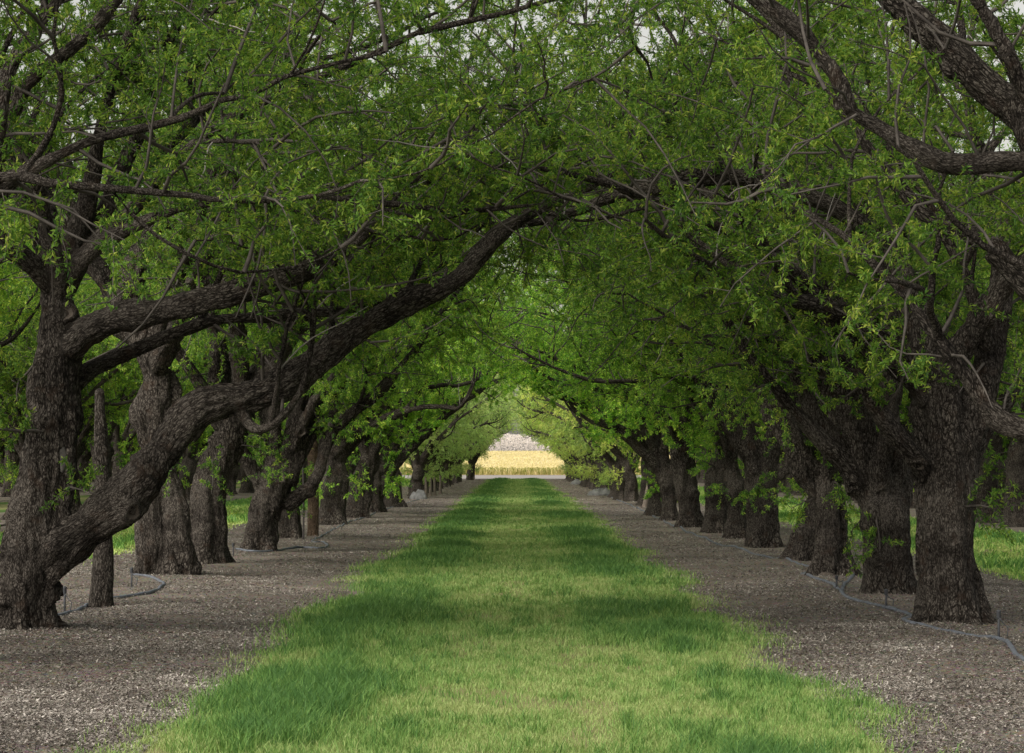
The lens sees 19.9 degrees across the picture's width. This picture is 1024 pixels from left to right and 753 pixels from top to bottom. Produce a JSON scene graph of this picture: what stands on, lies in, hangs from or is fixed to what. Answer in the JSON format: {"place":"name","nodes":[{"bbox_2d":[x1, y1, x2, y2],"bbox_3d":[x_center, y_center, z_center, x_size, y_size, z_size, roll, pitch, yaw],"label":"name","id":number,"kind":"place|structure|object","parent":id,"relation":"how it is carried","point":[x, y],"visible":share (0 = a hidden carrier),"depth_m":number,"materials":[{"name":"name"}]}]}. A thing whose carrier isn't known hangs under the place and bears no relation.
{"place":"outdoors","nodes":[
{"label":"outdoors","id":0,"kind":"place"},
{"bbox_2d":[0,479,485,752],"bbox_3d":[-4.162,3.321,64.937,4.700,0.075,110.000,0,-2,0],"label":"orchard floor","id":1,"kind":"structure","parent":0,"point":[234,565],"depth_m":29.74,"materials":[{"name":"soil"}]},
{"bbox_2d":[63,586,71,611],"bbox_3d":[-4.257,2.177,27.892,0.107,0.343,0.047,-1,-2,26],"label":"sprinkler stake","id":2,"kind":"object","parent":1,"relation":"on","point":[65,591],"visible":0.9,"depth_m":27.89,"materials":[{"name":"grey plastic"}]},
{"bbox_2d":[88,388,113,607],"bbox_3d":[-4.124,1.320,29.250,0.263,2.408,0.270,0,-2,0],"label":"tree trunk","id":3,"kind":"object","parent":1,"relation":"on","point":[101,586],"visible":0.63,"depth_m":29.19,"materials":[{"name":"brown plant"}]},
{"bbox_2d":[58,573,165,615],"bbox_3d":[-4.434,2.492,35.797,0.736,0.105,20.200,0,-2,-2],"label":"irrigation hose","id":4,"kind":"object","parent":1,"relation":"on","point":[85,605],"visible":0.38,"depth_m":31.37,"materials":[{"name":"black rubber"}]},
{"bbox_2d":[3,58,522,538],"bbox_3d":[-4.059,-1.353,54.549,11.060,9.534,9.118,0,-2,0],"label":"orchard tree","id":5,"kind":"object","parent":1,"relation":"on","point":[289,526],"visible":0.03,"depth_m":53.83,"materials":[{"name":"green plant"}]},
{"bbox_2d":[302,465,304,538],"bbox_3d":[-3.838,1.894,53.420,0.076,2.593,0.038,0,-2,0],"label":"metal rod","id":6,"kind":"object","parent":1,"relation":"on","point":[303,505],"visible":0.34,"depth_m":53.39,"materials":[{"name":"metal"}]},
{"bbox_2d":[0,0,612,564],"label":"orchard tree","id":7,"kind":"object","parent":1,"relation":"on","point":[220,458],"visible":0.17,"depth_m":41.18,"materials":[{"name":"green plant"}]},
{"bbox_2d":[0,0,616,574],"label":"orchard tree","id":8,"kind":"object","parent":1,"relation":"on","point":[162,536],"visible":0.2,"depth_m":36.52,"materials":[{"name":"green plant"}]},
{"bbox_2d":[307,441,318,535],"bbox_3d":[-3.876,2.265,56.691,0.251,2.088,0.245,0,-2,0],"label":"wooden post","id":9,"kind":"object","parent":1,"relation":"on","point":[313,522],"visible":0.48,"depth_m":56.60,"materials":[{"name":"brown wood"}]},
{"bbox_2d":[14,73,620,551],"bbox_3d":[-2.795,-1.120,47.508,11.106,8.667,7.027,-1,-2,29],"label":"orchard tree","id":10,"kind":"object","parent":1,"relation":"on","point":[272,497],"visible":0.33,"depth_m":46.82,"materials":[{"name":"green plant"}]},
{"bbox_2d":[235,499,418,551],"bbox_3d":[-3.737,3.780,80.967,1.291,0.108,69.461,0,-2,0],"label":"irrigation hose","id":11,"kind":"object","parent":1,"relation":"on","point":[324,542],"visible":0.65,"depth_m":49.07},
{"bbox_2d":[0,0,696,312],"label":"orchard tree","id":12,"kind":"object","parent":1,"relation":"on","point":[12,106],"visible":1,"depth_m":20.10,"materials":[{"name":"green plant"}]},
{"bbox_2d":[155,266,544,524],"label":"orchard tree","id":13,"kind":"object","parent":1,"relation":"on","point":[335,493],"visible":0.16,"depth_m":66.59,"materials":[{"name":"green plant"}]},
{"bbox_2d":[0,0,804,630],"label":"orchard tree","id":14,"kind":"object","parent":1,"relation":"on","point":[50,540],"visible":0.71,"depth_m":24.76,"materials":[{"name":"green plant"}]},
{"bbox_2d":[250,229,563,517],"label":"orchard tree","id":15,"kind":"object","parent":1,"relation":"on","point":[369,460],"visible":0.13,"depth_m":74.81,"materials":[{"name":"green plant"}]},
{"bbox_2d":[409,489,426,498],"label":"sheeting heap","id":16,"kind":"object","parent":1,"relation":"on","point":[419,494],"visible":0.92,"depth_m":110.78,"materials":[{"name":"white plastic"}]},
{"bbox_2d":[323,254,536,507],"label":"orchard tree","id":17,"kind":"object","parent":1,"relation":"on","point":[392,500],"visible":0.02,"depth_m":90.70,"materials":[{"name":"green plant"}]},
{"bbox_2d":[355,314,546,512],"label":"orchard tree","id":18,"kind":"object","parent":1,"relation":"on","point":[393,459],"visible":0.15,"depth_m":79.84,"materials":[{"name":"green plant"}]},
{"bbox_2d":[400,349,515,497],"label":"orchard tree","id":19,"kind":"object","parent":1,"relation":"on","point":[418,460],"visible":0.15,"depth_m":113.05,"materials":[{"name":"green plant"}]},
{"bbox_2d":[0,479,1023,752],"bbox_3d":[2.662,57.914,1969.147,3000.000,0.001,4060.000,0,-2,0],"label":"ground","id":20,"kind":"structure","parent":0,"point":[578,491],"depth_m":123.18,"materials":[{"name":"soil"}]},
{"bbox_2d":[0,402,18,483],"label":"orchard tree","id":21,"kind":"object","parent":20,"relation":"on","point":[3,442],"visible":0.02,"depth_m":112.35,"materials":[{"name":"green plant"}]},
{"bbox_2d":[0,434,19,496],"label":"orchard tree","id":22,"kind":"object","parent":20,"relation":"on","point":[14,456],"visible":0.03,"depth_m":117.80,"materials":[{"name":"green plant"}]},
{"bbox_2d":[0,151,98,311],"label":"orchard tree","id":23,"kind":"object","parent":20,"relation":"on","point":[7,277],"visible":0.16,"depth_m":49.77,"materials":[{"name":"green plant"}]},
{"bbox_2d":[0,194,122,395],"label":"orchard tree","id":24,"kind":"object","parent":20,"relation":"on","point":[19,320],"visible":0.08,"depth_m":58.68,"materials":[{"name":"green plant"}]},
{"bbox_2d":[0,91,162,346],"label":"orchard tree","id":25,"kind":"object","parent":20,"relation":"on","point":[19,331],"visible":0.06,"depth_m":54.42,"materials":[{"name":"green plant"}]},
{"bbox_2d":[0,171,186,487],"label":"orchard tree","id":26,"kind":"object","parent":20,"relation":"on","point":[83,405],"visible":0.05,"depth_m":74.64,"materials":[{"name":"green plant"}]},
{"bbox_2d":[0,252,198,519],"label":"orchard tree","id":27,"kind":"object","parent":20,"relation":"on","point":[10,388],"visible":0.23,"depth_m":72.16,"materials":[{"name":"green plant"}]},
{"bbox_2d":[77,417,126,491],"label":"orchard tree","id":28,"kind":"object","parent":20,"relation":"on","point":[83,461],"visible":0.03,"depth_m":138.07,"materials":[{"name":"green plant"}]},
{"bbox_2d":[0,483,240,512],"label":"grass strip","id":29,"kind":"object","parent":20,"relation":"on","point":[4,505],"depth_m":102.62,"materials":[{"name":"plant"}]},
{"bbox_2d":[0,178,251,513],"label":"orchard tree","id":30,"kind":"object","parent":20,"relation":"on","point":[85,434],"visible":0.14,"depth_m":80.01,"materials":[{"name":"green plant"}]},
{"bbox_2d":[17,257,249,490],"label":"orchard tree","id":31,"kind":"object","parent":20,"relation":"on","point":[112,424],"visible":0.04,"depth_m":85.26,"materials":[{"name":"green plant"}]},
{"bbox_2d":[88,347,206,474],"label":"orchard tree","id":32,"kind":"object","parent":20,"relation":"on","point":[129,434],"visible":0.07,"depth_m":90.96,"materials":[{"name":"green plant"}]},
{"bbox_2d":[178,427,210,500],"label":"orchard tree","id":33,"kind":"object","parent":20,"relation":"on","point":[189,462],"visible":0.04,"depth_m":106.75,"materials":[{"name":"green plant"}]},
{"bbox_2d":[195,426,213,465],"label":"orchard tree","id":34,"kind":"object","parent":20,"relation":"on","point":[200,450],"visible":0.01,"depth_m":112.32,"materials":[{"name":"green plant"}]},
{"bbox_2d":[229,464,238,493],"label":"orchard tree","id":35,"kind":"object","parent":20,"relation":"on","point":[233,478],"depth_m":127.21,"materials":[{"name":"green plant"}]},
{"bbox_2d":[238,406,284,492],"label":"orchard tree","id":36,"kind":"object","parent":20,"relation":"on","point":[246,487],"visible":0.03,"depth_m":132.31,"materials":[{"name":"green plant"}]},
{"bbox_2d":[348,452,358,475],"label":"orchard tree","id":37,"kind":"object","parent":20,"relation":"on","point":[352,469],"visible":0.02,"depth_m":216.87,"materials":[{"name":"green plant"}]},
{"bbox_2d":[406,372,495,495],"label":"orchard tree","id":38,"kind":"object","parent":20,"relation":"on","point":[444,456],"visible":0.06,"depth_m":121.11,"materials":[{"name":"green plant"}]},
{"bbox_2d":[409,355,504,487],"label":"orchard tree","id":39,"kind":"object","parent":20,"relation":"on","point":[454,449],"visible":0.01,"depth_m":126.05,"materials":[{"name":"green plant"}]},
{"bbox_2d":[409,389,509,491],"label":"orchard tree","id":40,"kind":"object","parent":20,"relation":"on","point":[453,447],"visible":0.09,"depth_m":135.61,"materials":[{"name":"green plant"}]},
{"bbox_2d":[422,386,509,492],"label":"orchard tree","id":41,"kind":"object","parent":20,"relation":"on","point":[438,450],"visible":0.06,"depth_m":130.91,"materials":[{"name":"green plant"}]},
{"bbox_2d":[437,386,500,488],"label":"orchard tree","id":42,"kind":"object","parent":20,"relation":"on","point":[444,463],"visible":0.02,"depth_m":151.33,"materials":[{"name":"green plant"}]},
{"bbox_2d":[437,376,504,481],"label":"orchard tree","id":43,"kind":"object","parent":20,"relation":"on","point":[442,473],"visible":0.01,"depth_m":146.07,"materials":[{"name":"green plant"}]},
{"bbox_2d":[444,397,511,479],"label":"orchard tree","id":44,"kind":"object","parent":20,"relation":"on","point":[486,434],"visible":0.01,"depth_m":157.42,"materials":[{"name":"green plant"}]},
{"bbox_2d":[442,391,516,486],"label":"orchard tree","id":45,"kind":"object","parent":20,"relation":"on","point":[446,468],"visible":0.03,"depth_m":160.62,"materials":[{"name":"green plant"}]},
{"bbox_2d":[433,393,526,490],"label":"orchard tree","id":46,"kind":"object","parent":20,"relation":"on","point":[474,436],"visible":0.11,"depth_m":139.25,"materials":[{"name":"green plant"}]},
{"bbox_2d":[448,383,516,485],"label":"orchard tree","id":47,"kind":"object","parent":20,"relation":"on","point":[450,464],"visible":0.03,"depth_m":165.71,"materials":[{"name":"green plant"}]},
{"bbox_2d":[452,401,514,483],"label":"orchard tree","id":48,"kind":"object","parent":20,"relation":"on","point":[454,479],"visible":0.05,"depth_m":185.72,"materials":[{"name":"green plant"}]},
{"bbox_2d":[451,407,516,484],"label":"orchard tree","id":49,"kind":"object","parent":20,"relation":"on","point":[476,445],"visible":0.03,"depth_m":177.04,"materials":[{"name":"green plant"}]},
{"bbox_2d":[451,390,521,476],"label":"orchard tree","id":50,"kind":"object","parent":20,"relation":"on","point":[491,429],"visible":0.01,"depth_m":170.84,"materials":[{"name":"green plant"}]},
{"bbox_2d":[466,429,507,479],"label":"orchard tree","id":51,"kind":"object","parent":20,"relation":"on","point":[471,470],"visible":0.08,"depth_m":216.18,"materials":[{"name":"green plant"}]},
{"bbox_2d":[458,413,516,481],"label":"orchard tree","id":52,"kind":"object","parent":20,"relation":"on","point":[502,433],"visible":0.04,"depth_m":194.42,"materials":[{"name":"green plant"}]},
{"bbox_2d":[459,411,522,481],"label":"orchard tree","id":53,"kind":"object","parent":20,"relation":"on","point":[492,440],"visible":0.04,"depth_m":198.67,"materials":[{"name":"green plant"}]},
{"bbox_2d":[464,394,518,478],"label":"orchard tree","id":54,"kind":"object","parent":20,"relation":"on","point":[473,477],"visible":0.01,"depth_m":221.46,"materials":[{"name":"green plant"}]},
{"bbox_2d":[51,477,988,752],"bbox_3d":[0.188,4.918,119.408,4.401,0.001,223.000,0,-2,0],"label":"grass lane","id":55,"kind":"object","parent":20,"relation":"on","point":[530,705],"depth_m":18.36,"materials":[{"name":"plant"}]},
{"bbox_2d":[508,415,569,480],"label":"orchard tree","id":56,"kind":"object","parent":20,"relation":"on","point":[539,444],"visible":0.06,"depth_m":212.96,"materials":[{"name":"green plant"}]},
{"bbox_2d":[507,408,582,485],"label":"orchard tree","id":57,"kind":"object","parent":20,"relation":"on","point":[550,438],"visible":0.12,"depth_m":172.10,"materials":[{"name":"green plant"}]},
{"bbox_2d":[518,407,573,481],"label":"orchard tree","id":58,"kind":"object","parent":20,"relation":"on","point":[571,479],"visible":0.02,"depth_m":201.57,"materials":[{"name":"green plant"}]},
{"bbox_2d":[515,403,580,479],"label":"orchard tree","id":59,"kind":"object","parent":20,"relation":"on","point":[541,435],"visible":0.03,"depth_m":180.90,"materials":[{"name":"green plant"}]},
{"bbox_2d":[511,386,588,486],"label":"orchard tree","id":60,"kind":"object","parent":20,"relation":"on","point":[586,482],"visible":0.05,"depth_m":160.00,"materials":[{"name":"green plant"}]},
{"bbox_2d":[516,386,583,485],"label":"orchard tree","id":61,"kind":"object","parent":20,"relation":"on","point":[575,470],"visible":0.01,"depth_m":165.31,"materials":[{"name":"green plant"}]},
{"bbox_2d":[518,405,588,487],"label":"orchard tree","id":62,"kind":"object","parent":20,"relation":"on","point":[561,443],"visible":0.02,"depth_m":153.99,"materials":[{"name":"green plant"}]},
{"bbox_2d":[528,393,594,488],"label":"orchard tree","id":63,"kind":"object","parent":20,"relation":"on","point":[591,484],"visible":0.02,"depth_m":149.60,"materials":[{"name":"green plant"}]},
{"bbox_2d":[523,386,599,488],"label":"orchard tree","id":64,"kind":"object","parent":20,"relation":"on","point":[597,466],"visible":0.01,"depth_m":138.69,"materials":[{"name":"green plant"}]},
{"bbox_2d":[528,411,596,489],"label":"orchard tree","id":65,"kind":"object","parent":20,"relation":"on","point":[578,449],"visible":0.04,"depth_m":143.95,"materials":[{"name":"green plant"}]},
{"bbox_2d":[518,386,607,488],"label":"orchard tree","id":66,"kind":"object","parent":20,"relation":"on","point":[600,469],"visible":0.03,"depth_m":133.25,"materials":[{"name":"green plant"}]},
{"bbox_2d":[671,436,711,482],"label":"orchard tree","id":67,"kind":"object","parent":20,"relation":"on","point":[702,473],"visible":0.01,"depth_m":187.37,"materials":[{"name":"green plant"}]},
{"bbox_2d":[758,424,786,492],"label":"orchard tree","id":68,"kind":"object","parent":20,"relation":"on","point":[782,464],"depth_m":133.98,"materials":[{"name":"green plant"}]},
{"bbox_2d":[753,401,795,493],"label":"orchard tree","id":69,"kind":"object","parent":20,"relation":"on","point":[789,475],"visible":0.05,"depth_m":128.54,"materials":[{"name":"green plant"}]},
{"bbox_2d":[753,403,806,495],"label":"orchard tree","id":70,"kind":"object","parent":20,"relation":"on","point":[759,425],"visible":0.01,"depth_m":122.83,"materials":[{"name":"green plant"}]},
{"bbox_2d":[780,507,1021,574],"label":"grass strip","id":71,"kind":"object","parent":20,"relation":"on","point":[974,546],"depth_m":48.20,"materials":[{"name":"plant"}]},
{"bbox_2d":[637,477,1023,580],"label":"grass","id":72,"kind":"structure","parent":71,"relation":"on","point":[999,562],"depth_m":50.27,"materials":[{"name":"green plant"}]},
{"bbox_2d":[903,236,1022,522],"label":"orchard tree","id":73,"kind":"object","parent":20,"relation":"on","point":[990,476],"visible":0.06,"depth_m":69.16,"materials":[{"name":"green plant"}]},
{"bbox_2d":[942,275,1023,526],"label":"orchard tree","id":74,"kind":"object","parent":20,"relation":"on","point":[1014,452],"visible":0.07,"depth_m":65.23,"materials":[{"name":"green plant"}]},
{"bbox_2d":[983,275,1023,514],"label":"orchard tree","id":75,"kind":"object","parent":20,"relation":"on","point":[1000,465],"visible":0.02,"depth_m":74.72,"materials":[{"name":"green plant"}]},
{"bbox_2d":[0,0,1023,450],"label":"sky","id":76,"kind":"structure","parent":0,"point":[645,32],"materials":[{"name":"white"}]},
{"bbox_2d":[489,433,550,450],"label":"wood","id":77,"kind":"object","parent":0,"point":[515,443],"visible":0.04,"depth_m":617.13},
{"bbox_2d":[402,475,640,478],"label":"farm track","id":78,"kind":"structure","parent":0,"point":[520,476],"depth_m":263.58,"materials":[{"name":"grey gravel"}]},
{"bbox_2d":[401,450,669,474],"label":"field","id":79,"kind":"structure","parent":0,"point":[519,459],"depth_m":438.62,"materials":[{"name":"yellow plant"}]},
{"bbox_2d":[399,466,640,474],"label":"crop fringe","id":80,"kind":"object","parent":79,"relation":"on","point":[520,471],"visible":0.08,"depth_m":290.87,"materials":[{"name":"yellow plant"}]},
{"bbox_2d":[545,479,1023,752],"bbox_3d":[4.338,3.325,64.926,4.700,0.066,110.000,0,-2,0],"label":"orchard floor","id":81,"kind":"structure","parent":0,"point":[787,603],"depth_m":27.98,"materials":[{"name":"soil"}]},
{"bbox_2d":[494,351,626,497],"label":"orchard tree","id":82,"kind":"object","parent":81,"relation":"on","point":[612,484],"visible":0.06,"depth_m":116.87,"materials":[{"name":"green plant"}]},
{"bbox_2d":[406,79,722,527],"bbox_3d":[2.606,-1.579,62.867,9.281,10.458,8.810,-1,-2,31],"label":"orchard tree","id":83,"kind":"object","parent":81,"relation":"on","point":[683,461],"visible":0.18,"depth_m":62.29,"materials":[{"name":"green plant"}]},
{"bbox_2d":[496,308,648,505],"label":"orchard tree","id":84,"kind":"object","parent":81,"relation":"on","point":[643,483],"visible":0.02,"depth_m":94.09,"materials":[{"name":"green plant"}]},
{"bbox_2d":[511,361,640,499],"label":"orchard tree","id":85,"kind":"object","parent":81,"relation":"on","point":[619,492],"visible":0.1,"depth_m":108.79,"materials":[{"name":"green plant"}]},
{"bbox_2d":[473,219,693,520],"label":"orchard tree","id":86,"kind":"object","parent":81,"relation":"on","point":[655,456],"visible":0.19,"depth_m":69.82,"materials":[{"name":"green plant"}]},
{"bbox_2d":[519,384,670,486],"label":"orchard tree","id":87,"kind":"object","parent":81,"relation":"on","point":[579,434],"visible":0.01,"depth_m":117.35,"materials":[{"name":"green plant"}]},
{"bbox_2d":[478,287,714,515],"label":"orchard tree","id":88,"kind":"object","parent":81,"relation":"on","point":[654,507],"visible":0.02,"depth_m":76.86,"materials":[{"name":"green plant"}]},
{"bbox_2d":[587,488,609,495],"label":"sheeting heap","id":89,"kind":"object","parent":81,"relation":"on","point":[601,491],"visible":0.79,"depth_m":123.10,"materials":[{"name":"grey plastic"}]},
{"bbox_2d":[521,310,698,501],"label":"orchard tree","id":90,"kind":"object","parent":81,"relation":"on","point":[629,478],"visible":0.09,"depth_m":103.82,"materials":[{"name":"green plant"}]},
{"bbox_2d":[502,214,755,538],"bbox_3d":[2.244,-1.027,53.900,6.418,8.756,8.751,-1,-2,27],"label":"orchard tree","id":91,"kind":"object","parent":81,"relation":"on","point":[735,524],"visible":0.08,"depth_m":53.80,"materials":[{"name":"green plant"}]},
{"bbox_2d":[318,0,1023,624],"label":"orchard tree","id":92,"kind":"object","parent":81,"relation":"on","point":[940,454],"visible":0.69,"depth_m":25.83,"materials":[{"name":"green plant"}]},
{"bbox_2d":[475,21,919,547],"bbox_3d":[3.361,-1.276,49.274,7.952,9.217,8.926,0,-2,0],"label":"orchard tree","id":93,"kind":"object","parent":81,"relation":"on","point":[764,474],"visible":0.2,"depth_m":48.23,"materials":[{"name":"green plant"}]},
{"bbox_2d":[472,116,976,532],"bbox_3d":[5.229,-1.190,58.217,11.913,9.464,8.971,-1,-2,33],"label":"orchard tree","id":94,"kind":"object","parent":81,"relation":"on","point":[714,520],"visible":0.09,"depth_m":57.77,"materials":[{"name":"green plant"}]},
{"bbox_2d":[611,497,843,590],"bbox_3d":[3.842,3.741,79.620,0.704,0.114,93.196,0,-2,0],"label":"irrigation hose","id":95,"kind":"object","parent":81,"relation":"on","point":[796,562],"visible":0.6,"depth_m":45.89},
{"bbox_2d":[470,3,1004,575],"bbox_3d":[3.278,-1.027,38.095,7.917,8.010,9.127,0,-2,0],"label":"orchard tree","id":96,"kind":"object","parent":81,"relation":"on","point":[816,475],"visible":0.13,"depth_m":36.59,"materials":[{"name":"green plant"}]},
{"bbox_2d":[491,0,1023,594],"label":"orchard tree","id":97,"kind":"object","parent":81,"relation":"on","point":[875,472],"visible":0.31,"depth_m":31.67,"materials":[{"name":"green plant"}]},
{"bbox_2d":[498,0,1023,560],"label":"orchard tree","id":98,"kind":"object","parent":81,"relation":"on","point":[800,546],"visible":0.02,"depth_m":42.28,"materials":[{"name":"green plant"}]},
{"bbox_2d":[511,0,1023,440],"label":"orchard tree","id":99,"kind":"object","parent":81,"relation":"on","point":[955,55],"visible":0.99,"depth_m":20.78,"materials":[{"name":"green plant"}]},
{"bbox_2d":[839,573,1023,660],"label":"irrigation hose","id":100,"kind":"object","parent":81,"relation":"on","point":[1009,645],"visible":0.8,"depth_m":25.79,"materials":[{"name":"black rubber"}]},
{"bbox_2d":[996,609,1007,636],"bbox_3d":[4.024,2.079,23.922,0.107,0.335,0.047,-1,-2,26],"label":"sprinkler stake","id":101,"kind":"object","parent":81,"relation":"on","point":[998,614],"visible":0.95,"depth_m":23.93,"materials":[{"name":"grey plastic"}]},
{"label":"grass strip","id":102,"kind":"structure","parent":0,"visible":0},
{"bbox_2d":[0,478,410,565],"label":"grass","id":103,"kind":"structure","parent":102,"relation":"on","point":[122,541],"depth_m":69.11,"materials":[{"name":"green plant"}]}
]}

